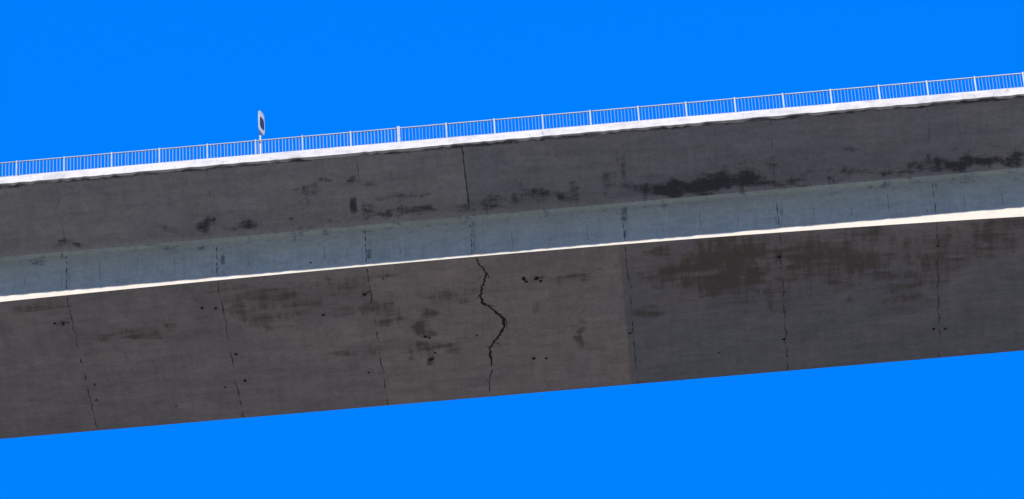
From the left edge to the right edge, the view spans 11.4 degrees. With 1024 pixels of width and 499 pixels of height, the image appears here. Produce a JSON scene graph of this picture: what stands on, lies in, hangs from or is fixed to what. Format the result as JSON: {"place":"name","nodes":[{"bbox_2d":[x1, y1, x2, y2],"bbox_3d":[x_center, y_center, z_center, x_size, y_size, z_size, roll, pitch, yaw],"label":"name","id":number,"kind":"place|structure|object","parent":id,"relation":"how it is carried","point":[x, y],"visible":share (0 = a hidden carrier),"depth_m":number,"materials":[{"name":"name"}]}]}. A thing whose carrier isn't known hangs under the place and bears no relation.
{"place":"outdoors","nodes":[
{"label":"outdoors","id":0,"kind":"place"},
{"bbox_2d":[0,87,1023,438],"bbox_3d":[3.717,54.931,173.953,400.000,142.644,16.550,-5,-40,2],"label":"concrete box girder bridge","id":1,"kind":"structure","parent":0,"point":[536,261],"depth_m":215.07,"materials":[{"name":"concrete"}]},
{"bbox_2d":[258,111,264,153],"bbox_3d":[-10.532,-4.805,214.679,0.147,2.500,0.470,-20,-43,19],"label":"traffic sign","id":2,"kind":"object","parent":1,"relation":"on","point":[261,123],"visible":1,"depth_m":214.92,"materials":[{"name":"white metal"}]},
{"bbox_2d":[0,72,1023,176],"bbox_3d":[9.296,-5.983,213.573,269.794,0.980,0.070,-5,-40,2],"label":"bridge railing","id":3,"kind":"object","parent":1,"relation":"on","point":[398,128],"visible":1,"depth_m":213.95,"materials":[{"name":"metal"}]},
{"bbox_2d":[0,0,1023,498],"label":"sky","id":4,"kind":"structure","parent":0,"point":[78,77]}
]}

